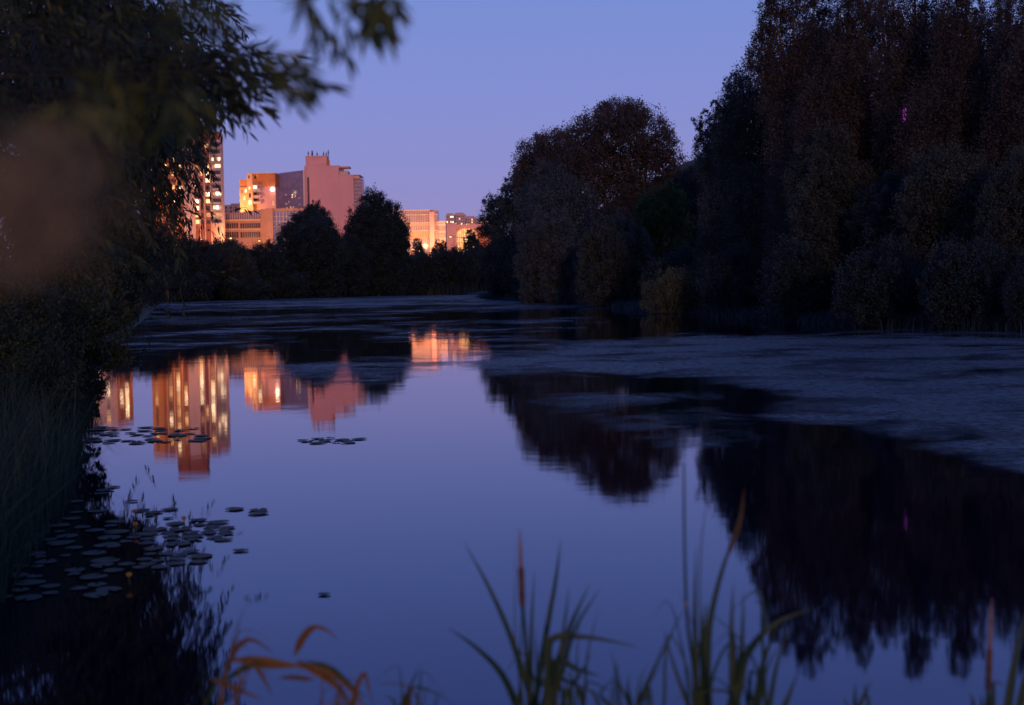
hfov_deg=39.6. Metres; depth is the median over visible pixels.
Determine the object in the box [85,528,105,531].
lily pad
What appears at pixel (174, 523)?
lily pad
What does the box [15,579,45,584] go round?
lily pad
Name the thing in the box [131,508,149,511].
lily pad
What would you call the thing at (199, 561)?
lily pad
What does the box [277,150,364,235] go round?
slab office building
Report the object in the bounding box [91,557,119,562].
lily pad
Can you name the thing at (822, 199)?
willow tree
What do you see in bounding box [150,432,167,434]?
lily pad
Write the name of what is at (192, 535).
lily pad
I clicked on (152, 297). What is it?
bank shrub
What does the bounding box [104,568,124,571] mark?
lily pad
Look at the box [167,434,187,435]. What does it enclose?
lily pad
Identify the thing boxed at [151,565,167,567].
lily pad
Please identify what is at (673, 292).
pale shrub
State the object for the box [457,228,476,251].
arched window
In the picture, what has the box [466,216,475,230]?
distant house
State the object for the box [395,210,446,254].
glass office
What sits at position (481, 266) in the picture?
willow tree
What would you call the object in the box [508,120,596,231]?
poplar tree
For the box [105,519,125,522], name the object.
lily pad
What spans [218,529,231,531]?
lily pad
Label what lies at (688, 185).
willow tree
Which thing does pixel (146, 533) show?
lily pad
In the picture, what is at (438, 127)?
sky
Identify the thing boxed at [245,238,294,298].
bushy willow
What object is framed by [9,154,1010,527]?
ground
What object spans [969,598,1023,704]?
cattail
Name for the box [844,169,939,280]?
willow tree
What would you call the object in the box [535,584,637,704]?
reed clump
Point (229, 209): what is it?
annex
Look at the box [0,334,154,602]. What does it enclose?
bank grass
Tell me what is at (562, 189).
grey willow
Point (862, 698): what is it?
reed clump
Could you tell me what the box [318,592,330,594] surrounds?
lily pad
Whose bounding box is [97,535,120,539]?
lily pad
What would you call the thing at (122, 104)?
willow
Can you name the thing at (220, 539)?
lily pad
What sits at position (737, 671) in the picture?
reed clump
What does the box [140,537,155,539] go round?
lily pad
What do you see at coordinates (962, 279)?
bank shrub
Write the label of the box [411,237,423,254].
street tree
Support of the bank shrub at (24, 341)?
on the ground at (151, 308)
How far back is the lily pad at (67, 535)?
9.29 m
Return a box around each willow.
[0,0,258,355]
[0,0,414,309]
[138,224,193,290]
[177,234,227,298]
[208,235,259,299]
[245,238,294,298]
[509,154,622,295]
[509,206,585,304]
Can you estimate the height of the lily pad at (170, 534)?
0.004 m
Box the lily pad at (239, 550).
[233,548,248,551]
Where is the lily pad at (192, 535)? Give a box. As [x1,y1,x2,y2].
[182,534,203,537]
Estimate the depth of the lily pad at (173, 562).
8.31 m
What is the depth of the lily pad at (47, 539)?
9.16 m
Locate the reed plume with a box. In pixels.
[0,110,151,299]
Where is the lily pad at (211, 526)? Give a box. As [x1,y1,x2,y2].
[203,524,219,527]
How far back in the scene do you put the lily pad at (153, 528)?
9.50 m
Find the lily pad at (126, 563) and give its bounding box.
[118,562,135,564]
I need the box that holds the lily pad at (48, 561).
[34,559,56,562]
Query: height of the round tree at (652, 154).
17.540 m
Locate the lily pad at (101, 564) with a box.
[90,562,113,566]
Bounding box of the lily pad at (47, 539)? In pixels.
[42,538,57,540]
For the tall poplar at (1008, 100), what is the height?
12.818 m
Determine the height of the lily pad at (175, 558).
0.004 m
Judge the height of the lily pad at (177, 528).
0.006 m
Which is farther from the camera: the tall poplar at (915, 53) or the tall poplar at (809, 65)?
the tall poplar at (809, 65)
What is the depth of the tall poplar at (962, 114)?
51.94 m
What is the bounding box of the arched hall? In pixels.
[447,224,490,251]
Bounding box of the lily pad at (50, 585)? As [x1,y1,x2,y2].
[38,583,60,587]
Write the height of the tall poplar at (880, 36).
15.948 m
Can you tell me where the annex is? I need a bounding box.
[225,203,239,213]
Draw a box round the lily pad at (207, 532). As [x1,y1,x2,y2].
[200,530,217,533]
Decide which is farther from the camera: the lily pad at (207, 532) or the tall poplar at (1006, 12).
the tall poplar at (1006, 12)
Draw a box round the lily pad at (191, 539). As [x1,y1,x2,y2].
[188,538,201,540]
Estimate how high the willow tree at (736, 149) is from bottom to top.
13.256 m
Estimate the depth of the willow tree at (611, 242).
94.04 m
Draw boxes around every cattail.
[449,527,560,704]
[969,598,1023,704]
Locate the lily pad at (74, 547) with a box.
[65,546,82,548]
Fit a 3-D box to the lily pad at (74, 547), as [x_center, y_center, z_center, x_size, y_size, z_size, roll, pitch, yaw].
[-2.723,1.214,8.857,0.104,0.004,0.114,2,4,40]
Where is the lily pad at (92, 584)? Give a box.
[87,582,106,586]
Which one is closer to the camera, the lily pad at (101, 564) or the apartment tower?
the lily pad at (101, 564)
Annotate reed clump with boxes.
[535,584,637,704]
[573,614,680,704]
[650,463,751,704]
[670,589,812,704]
[844,681,871,704]
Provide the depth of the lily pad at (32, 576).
7.98 m
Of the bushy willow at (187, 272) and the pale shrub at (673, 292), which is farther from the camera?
the bushy willow at (187, 272)
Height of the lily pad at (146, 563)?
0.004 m
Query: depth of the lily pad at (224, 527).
9.51 m
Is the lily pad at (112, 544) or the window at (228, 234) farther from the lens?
the window at (228, 234)
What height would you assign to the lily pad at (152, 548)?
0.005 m
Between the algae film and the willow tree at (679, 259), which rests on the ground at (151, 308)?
the willow tree at (679, 259)
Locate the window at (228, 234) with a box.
[225,232,237,237]
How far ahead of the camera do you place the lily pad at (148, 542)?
9.00 m
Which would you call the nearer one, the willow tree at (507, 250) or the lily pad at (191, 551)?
the lily pad at (191, 551)
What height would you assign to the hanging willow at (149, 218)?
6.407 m
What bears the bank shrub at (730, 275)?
on the ground at (151, 308)
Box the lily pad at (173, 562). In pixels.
[168,561,184,564]
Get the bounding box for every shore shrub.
[408,247,446,293]
[431,239,471,290]
[453,241,489,290]
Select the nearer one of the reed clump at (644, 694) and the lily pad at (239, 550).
the reed clump at (644, 694)
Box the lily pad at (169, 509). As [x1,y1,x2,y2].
[160,508,177,509]
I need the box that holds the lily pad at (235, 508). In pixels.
[225,507,243,509]
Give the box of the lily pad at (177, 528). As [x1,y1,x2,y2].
[169,526,191,530]
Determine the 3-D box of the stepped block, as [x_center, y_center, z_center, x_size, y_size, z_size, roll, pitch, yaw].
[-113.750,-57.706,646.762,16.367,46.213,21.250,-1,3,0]
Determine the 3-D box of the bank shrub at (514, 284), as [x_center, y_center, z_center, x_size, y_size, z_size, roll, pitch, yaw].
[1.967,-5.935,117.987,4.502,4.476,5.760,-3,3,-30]
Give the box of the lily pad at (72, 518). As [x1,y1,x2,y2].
[62,516,80,519]
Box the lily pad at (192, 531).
[183,530,199,533]
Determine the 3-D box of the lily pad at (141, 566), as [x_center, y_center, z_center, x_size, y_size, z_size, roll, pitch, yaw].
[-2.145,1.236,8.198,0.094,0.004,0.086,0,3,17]
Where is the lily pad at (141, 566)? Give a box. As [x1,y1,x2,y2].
[132,565,148,567]
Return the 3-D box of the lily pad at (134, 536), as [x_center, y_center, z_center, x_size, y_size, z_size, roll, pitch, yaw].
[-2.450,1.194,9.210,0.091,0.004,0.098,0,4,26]
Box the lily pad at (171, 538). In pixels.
[165,536,180,539]
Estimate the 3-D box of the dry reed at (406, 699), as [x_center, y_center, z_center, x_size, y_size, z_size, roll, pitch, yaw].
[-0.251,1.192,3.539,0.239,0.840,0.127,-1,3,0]
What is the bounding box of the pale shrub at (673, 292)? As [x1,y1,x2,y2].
[638,262,705,313]
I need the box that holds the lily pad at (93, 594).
[83,592,107,597]
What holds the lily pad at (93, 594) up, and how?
on the water
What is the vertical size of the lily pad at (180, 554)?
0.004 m
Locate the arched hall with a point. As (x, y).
(457, 231)
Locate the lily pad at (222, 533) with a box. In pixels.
[217,532,233,534]
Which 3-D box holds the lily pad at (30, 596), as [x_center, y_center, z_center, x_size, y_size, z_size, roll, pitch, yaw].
[-2.530,1.279,7.427,0.136,0.005,0.145,0,3,5]
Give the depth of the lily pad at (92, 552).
8.68 m
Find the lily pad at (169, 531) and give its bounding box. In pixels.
[160,530,174,532]
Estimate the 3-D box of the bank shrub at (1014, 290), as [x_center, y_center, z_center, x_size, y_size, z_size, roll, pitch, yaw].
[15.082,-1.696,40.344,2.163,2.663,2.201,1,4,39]
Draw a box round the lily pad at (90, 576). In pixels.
[79,573,107,578]
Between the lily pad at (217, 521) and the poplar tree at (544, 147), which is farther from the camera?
the poplar tree at (544, 147)
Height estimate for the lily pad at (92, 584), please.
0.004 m
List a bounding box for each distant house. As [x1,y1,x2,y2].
[446,213,454,223]
[454,213,465,223]
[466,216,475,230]
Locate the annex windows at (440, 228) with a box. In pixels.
[437,224,444,237]
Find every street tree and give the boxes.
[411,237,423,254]
[431,239,447,256]
[463,229,479,252]
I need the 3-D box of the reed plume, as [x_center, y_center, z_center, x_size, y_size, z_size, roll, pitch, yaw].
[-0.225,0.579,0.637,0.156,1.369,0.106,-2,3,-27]
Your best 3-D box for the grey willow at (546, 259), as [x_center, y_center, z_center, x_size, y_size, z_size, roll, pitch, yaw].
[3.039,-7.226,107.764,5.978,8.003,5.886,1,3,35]
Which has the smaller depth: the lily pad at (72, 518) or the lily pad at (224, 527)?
the lily pad at (224, 527)
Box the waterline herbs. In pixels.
[476,292,1023,333]
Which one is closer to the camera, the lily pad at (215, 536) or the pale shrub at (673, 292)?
the lily pad at (215, 536)
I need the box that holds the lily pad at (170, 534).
[162,533,179,535]
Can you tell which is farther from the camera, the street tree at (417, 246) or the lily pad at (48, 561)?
the street tree at (417, 246)
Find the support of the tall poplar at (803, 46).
on the ground at (151, 308)
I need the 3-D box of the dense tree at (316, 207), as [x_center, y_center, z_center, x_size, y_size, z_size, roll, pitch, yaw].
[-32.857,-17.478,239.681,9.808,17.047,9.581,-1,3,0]
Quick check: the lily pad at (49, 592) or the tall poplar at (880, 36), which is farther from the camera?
the tall poplar at (880, 36)
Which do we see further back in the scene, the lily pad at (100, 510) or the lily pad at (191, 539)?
the lily pad at (100, 510)
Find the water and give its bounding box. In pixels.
[0,294,1023,704]
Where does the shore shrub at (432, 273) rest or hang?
on the ground at (151, 308)
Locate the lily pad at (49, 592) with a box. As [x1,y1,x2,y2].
[41,591,58,593]
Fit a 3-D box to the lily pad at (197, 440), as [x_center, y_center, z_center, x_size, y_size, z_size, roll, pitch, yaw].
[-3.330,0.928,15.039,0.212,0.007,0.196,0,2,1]
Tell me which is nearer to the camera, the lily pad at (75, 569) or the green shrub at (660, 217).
the lily pad at (75, 569)
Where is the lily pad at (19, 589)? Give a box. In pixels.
[11,587,29,591]
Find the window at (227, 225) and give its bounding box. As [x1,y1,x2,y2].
[225,223,237,227]
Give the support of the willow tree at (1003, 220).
on the ground at (151, 308)
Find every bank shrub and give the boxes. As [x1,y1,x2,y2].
[0,245,138,421]
[0,254,94,430]
[16,228,153,358]
[92,276,161,320]
[508,266,549,302]
[571,262,641,304]
[688,233,768,312]
[748,229,854,319]
[821,229,929,326]
[913,230,1023,327]
[998,252,1023,328]
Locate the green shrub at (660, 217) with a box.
[629,177,695,271]
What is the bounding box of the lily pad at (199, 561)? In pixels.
[188,559,207,562]
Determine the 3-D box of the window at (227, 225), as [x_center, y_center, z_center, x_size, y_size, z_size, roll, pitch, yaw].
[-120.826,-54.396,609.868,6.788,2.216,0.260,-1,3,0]
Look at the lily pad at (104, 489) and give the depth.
11.41 m
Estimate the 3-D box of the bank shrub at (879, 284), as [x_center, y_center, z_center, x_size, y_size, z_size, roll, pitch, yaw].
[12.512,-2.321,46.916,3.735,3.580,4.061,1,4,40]
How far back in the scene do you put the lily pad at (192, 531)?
9.35 m
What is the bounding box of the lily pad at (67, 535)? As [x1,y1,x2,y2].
[56,533,77,537]
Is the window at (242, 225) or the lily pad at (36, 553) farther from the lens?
the window at (242, 225)
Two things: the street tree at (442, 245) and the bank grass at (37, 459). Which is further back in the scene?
the street tree at (442, 245)
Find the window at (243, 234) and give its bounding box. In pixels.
[240,232,259,237]
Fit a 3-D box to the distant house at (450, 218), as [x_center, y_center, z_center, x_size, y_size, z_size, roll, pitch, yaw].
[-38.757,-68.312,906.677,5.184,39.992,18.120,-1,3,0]
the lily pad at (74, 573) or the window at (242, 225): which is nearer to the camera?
the lily pad at (74, 573)
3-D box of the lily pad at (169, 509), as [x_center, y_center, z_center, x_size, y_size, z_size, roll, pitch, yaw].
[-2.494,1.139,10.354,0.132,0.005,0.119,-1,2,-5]
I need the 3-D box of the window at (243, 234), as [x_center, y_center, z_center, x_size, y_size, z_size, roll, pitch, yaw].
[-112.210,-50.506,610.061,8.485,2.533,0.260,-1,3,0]
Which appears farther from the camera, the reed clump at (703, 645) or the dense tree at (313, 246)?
the dense tree at (313, 246)
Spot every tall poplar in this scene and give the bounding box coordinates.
[741,0,866,305]
[750,7,867,257]
[776,0,896,252]
[855,0,907,184]
[859,0,966,236]
[883,0,1018,238]
[899,0,974,152]
[944,0,1022,154]
[973,0,1023,244]
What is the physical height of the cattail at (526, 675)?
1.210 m
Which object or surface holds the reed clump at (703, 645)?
on the ground at (151, 308)
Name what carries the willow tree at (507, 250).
on the ground at (151, 308)
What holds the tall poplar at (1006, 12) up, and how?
on the ground at (151, 308)
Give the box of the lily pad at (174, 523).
[165,521,183,524]
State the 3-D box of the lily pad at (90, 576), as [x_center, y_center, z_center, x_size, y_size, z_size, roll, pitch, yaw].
[-2.344,1.252,7.953,0.145,0.005,0.159,1,3,29]
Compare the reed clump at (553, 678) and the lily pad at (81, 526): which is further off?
the lily pad at (81, 526)
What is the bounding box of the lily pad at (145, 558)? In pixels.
[137,557,152,559]
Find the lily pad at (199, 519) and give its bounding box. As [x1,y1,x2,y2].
[190,518,206,520]
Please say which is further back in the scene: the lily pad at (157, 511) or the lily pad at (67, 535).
the lily pad at (157, 511)
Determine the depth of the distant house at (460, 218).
926.88 m
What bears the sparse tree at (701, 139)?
on the ground at (151, 308)
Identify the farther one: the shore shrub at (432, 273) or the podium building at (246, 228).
the podium building at (246, 228)
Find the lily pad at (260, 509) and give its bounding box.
[249,508,266,510]
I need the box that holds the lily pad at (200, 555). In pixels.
[188,553,212,557]
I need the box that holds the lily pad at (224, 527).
[217,526,234,528]
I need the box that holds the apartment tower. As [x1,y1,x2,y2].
[151,112,224,246]
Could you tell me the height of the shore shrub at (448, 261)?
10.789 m
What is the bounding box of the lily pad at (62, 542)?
[47,540,74,544]
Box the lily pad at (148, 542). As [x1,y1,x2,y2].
[138,541,154,543]
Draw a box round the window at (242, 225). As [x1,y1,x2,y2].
[240,223,259,227]
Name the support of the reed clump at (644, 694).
on the ground at (151, 308)
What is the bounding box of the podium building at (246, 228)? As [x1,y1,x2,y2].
[225,208,306,250]
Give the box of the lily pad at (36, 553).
[21,551,45,555]
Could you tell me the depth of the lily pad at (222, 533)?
9.28 m
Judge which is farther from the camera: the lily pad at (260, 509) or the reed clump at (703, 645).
the lily pad at (260, 509)
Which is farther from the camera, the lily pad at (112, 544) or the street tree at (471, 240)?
the street tree at (471, 240)
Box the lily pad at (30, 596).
[14,594,42,599]
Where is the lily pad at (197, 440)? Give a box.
[187,439,205,440]
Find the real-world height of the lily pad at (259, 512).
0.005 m
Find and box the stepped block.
[240,173,279,211]
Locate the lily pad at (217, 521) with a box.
[207,520,228,523]
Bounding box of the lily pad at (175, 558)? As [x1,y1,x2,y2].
[166,556,185,559]
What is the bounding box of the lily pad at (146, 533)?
[135,531,159,535]
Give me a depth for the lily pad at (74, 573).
8.05 m
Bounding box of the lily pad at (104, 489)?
[96,489,113,490]
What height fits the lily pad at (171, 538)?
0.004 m
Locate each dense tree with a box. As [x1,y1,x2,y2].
[271,208,352,297]
[298,199,339,296]
[341,182,412,295]
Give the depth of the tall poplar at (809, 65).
71.04 m
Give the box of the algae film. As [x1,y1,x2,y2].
[121,295,1023,470]
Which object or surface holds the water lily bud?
in the water
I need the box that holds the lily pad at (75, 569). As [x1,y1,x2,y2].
[64,567,85,571]
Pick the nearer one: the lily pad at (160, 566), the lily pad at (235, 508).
the lily pad at (160, 566)
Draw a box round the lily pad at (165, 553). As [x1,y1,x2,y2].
[158,552,173,554]
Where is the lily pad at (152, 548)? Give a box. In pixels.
[143,546,163,549]
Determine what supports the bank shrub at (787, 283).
on the ground at (151, 308)
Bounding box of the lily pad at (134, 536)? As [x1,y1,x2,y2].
[127,535,140,537]
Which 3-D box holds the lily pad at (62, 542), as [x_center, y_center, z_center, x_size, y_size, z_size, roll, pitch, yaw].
[-2.868,1.207,9.043,0.179,0.005,0.166,-3,3,-35]
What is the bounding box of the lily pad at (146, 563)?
[139,562,156,564]
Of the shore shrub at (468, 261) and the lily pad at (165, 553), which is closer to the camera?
the lily pad at (165, 553)
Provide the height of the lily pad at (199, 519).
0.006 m
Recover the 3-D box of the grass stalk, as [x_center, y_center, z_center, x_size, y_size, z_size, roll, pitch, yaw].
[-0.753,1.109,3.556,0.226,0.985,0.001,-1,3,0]
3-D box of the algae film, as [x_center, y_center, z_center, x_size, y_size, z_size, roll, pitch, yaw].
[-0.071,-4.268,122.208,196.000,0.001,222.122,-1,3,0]
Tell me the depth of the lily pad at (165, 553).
8.61 m
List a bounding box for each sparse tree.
[499,156,530,292]
[690,99,723,252]
[710,71,755,171]
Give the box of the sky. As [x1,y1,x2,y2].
[0,0,1022,234]
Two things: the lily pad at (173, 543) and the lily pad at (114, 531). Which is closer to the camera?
the lily pad at (173, 543)
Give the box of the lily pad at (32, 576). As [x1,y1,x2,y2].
[27,574,42,577]
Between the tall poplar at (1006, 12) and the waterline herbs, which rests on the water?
the waterline herbs
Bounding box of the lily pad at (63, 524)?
[50,523,69,526]
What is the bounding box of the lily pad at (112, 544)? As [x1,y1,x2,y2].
[93,542,120,547]
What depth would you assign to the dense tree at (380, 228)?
244.69 m
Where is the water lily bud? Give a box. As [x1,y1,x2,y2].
[126,572,131,584]
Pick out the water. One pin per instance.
(888, 554)
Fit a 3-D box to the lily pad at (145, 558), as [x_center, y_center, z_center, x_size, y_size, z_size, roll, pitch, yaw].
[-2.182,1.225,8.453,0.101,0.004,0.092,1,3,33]
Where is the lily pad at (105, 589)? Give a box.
[96,586,121,591]
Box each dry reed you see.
[207,620,309,704]
[277,625,365,704]
[350,672,372,704]
[372,664,453,704]
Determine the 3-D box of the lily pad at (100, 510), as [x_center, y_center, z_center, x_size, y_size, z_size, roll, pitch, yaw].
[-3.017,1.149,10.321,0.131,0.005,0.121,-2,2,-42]
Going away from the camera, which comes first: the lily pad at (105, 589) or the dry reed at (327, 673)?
the dry reed at (327, 673)
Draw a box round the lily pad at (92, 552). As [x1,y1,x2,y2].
[82,550,105,554]
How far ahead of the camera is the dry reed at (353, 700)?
3.54 m
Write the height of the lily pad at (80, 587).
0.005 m
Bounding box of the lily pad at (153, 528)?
[144,526,167,530]
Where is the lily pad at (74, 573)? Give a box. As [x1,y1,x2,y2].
[67,572,80,574]
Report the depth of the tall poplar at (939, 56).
66.95 m
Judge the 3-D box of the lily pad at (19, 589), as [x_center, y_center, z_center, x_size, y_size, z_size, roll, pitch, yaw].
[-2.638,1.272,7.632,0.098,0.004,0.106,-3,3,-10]
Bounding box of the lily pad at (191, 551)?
[182,549,199,552]
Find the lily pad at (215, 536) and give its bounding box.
[206,535,224,537]
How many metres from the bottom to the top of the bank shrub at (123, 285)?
2.524 m
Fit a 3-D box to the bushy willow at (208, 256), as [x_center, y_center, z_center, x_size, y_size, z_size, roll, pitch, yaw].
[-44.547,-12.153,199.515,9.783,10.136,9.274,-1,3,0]
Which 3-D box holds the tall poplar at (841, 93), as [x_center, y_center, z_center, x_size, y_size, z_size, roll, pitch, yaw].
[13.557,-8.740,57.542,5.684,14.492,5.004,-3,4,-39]
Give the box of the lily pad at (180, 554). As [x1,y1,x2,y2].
[171,552,187,555]
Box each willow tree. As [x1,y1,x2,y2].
[471,192,515,295]
[480,172,532,295]
[572,212,655,305]
[637,241,702,303]
[667,163,721,256]
[687,47,815,295]
[779,117,890,308]
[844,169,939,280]
[885,135,999,311]
[971,140,1023,271]
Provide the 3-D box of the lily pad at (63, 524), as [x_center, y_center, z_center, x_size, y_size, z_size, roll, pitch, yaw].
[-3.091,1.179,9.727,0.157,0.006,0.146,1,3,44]
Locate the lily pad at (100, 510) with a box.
[87,509,104,511]
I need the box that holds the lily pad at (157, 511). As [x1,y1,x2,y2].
[145,510,162,513]
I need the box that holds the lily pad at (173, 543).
[165,541,190,545]
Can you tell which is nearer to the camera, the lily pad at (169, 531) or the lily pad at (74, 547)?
the lily pad at (74, 547)
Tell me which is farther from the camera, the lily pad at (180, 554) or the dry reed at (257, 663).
the lily pad at (180, 554)
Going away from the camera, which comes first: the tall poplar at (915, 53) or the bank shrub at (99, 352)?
the bank shrub at (99, 352)
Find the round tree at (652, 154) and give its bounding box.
[553,94,690,260]
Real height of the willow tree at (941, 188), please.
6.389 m
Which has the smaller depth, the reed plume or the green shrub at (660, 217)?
the reed plume
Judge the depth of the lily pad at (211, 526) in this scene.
9.56 m
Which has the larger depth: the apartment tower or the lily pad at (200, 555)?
the apartment tower
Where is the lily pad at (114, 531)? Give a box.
[104,529,129,533]
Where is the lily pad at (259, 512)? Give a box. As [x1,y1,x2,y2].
[248,511,267,514]
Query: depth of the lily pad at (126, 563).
8.31 m
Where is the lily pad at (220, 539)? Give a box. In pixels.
[214,538,231,540]
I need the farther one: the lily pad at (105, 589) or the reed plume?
the lily pad at (105, 589)
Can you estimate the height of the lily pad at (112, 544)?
0.007 m
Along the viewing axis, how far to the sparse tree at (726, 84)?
79.25 m
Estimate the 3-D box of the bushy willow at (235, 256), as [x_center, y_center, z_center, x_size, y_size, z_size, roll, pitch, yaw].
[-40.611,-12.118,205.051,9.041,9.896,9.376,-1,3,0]
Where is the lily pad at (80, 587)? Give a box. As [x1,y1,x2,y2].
[70,586,88,589]
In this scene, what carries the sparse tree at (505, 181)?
on the ground at (151, 308)
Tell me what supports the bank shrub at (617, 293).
on the ground at (151, 308)
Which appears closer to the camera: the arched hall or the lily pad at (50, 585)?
the lily pad at (50, 585)
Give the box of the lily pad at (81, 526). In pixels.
[74,525,90,527]
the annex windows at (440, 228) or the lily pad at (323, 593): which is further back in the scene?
the annex windows at (440, 228)
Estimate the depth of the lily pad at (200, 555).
8.53 m

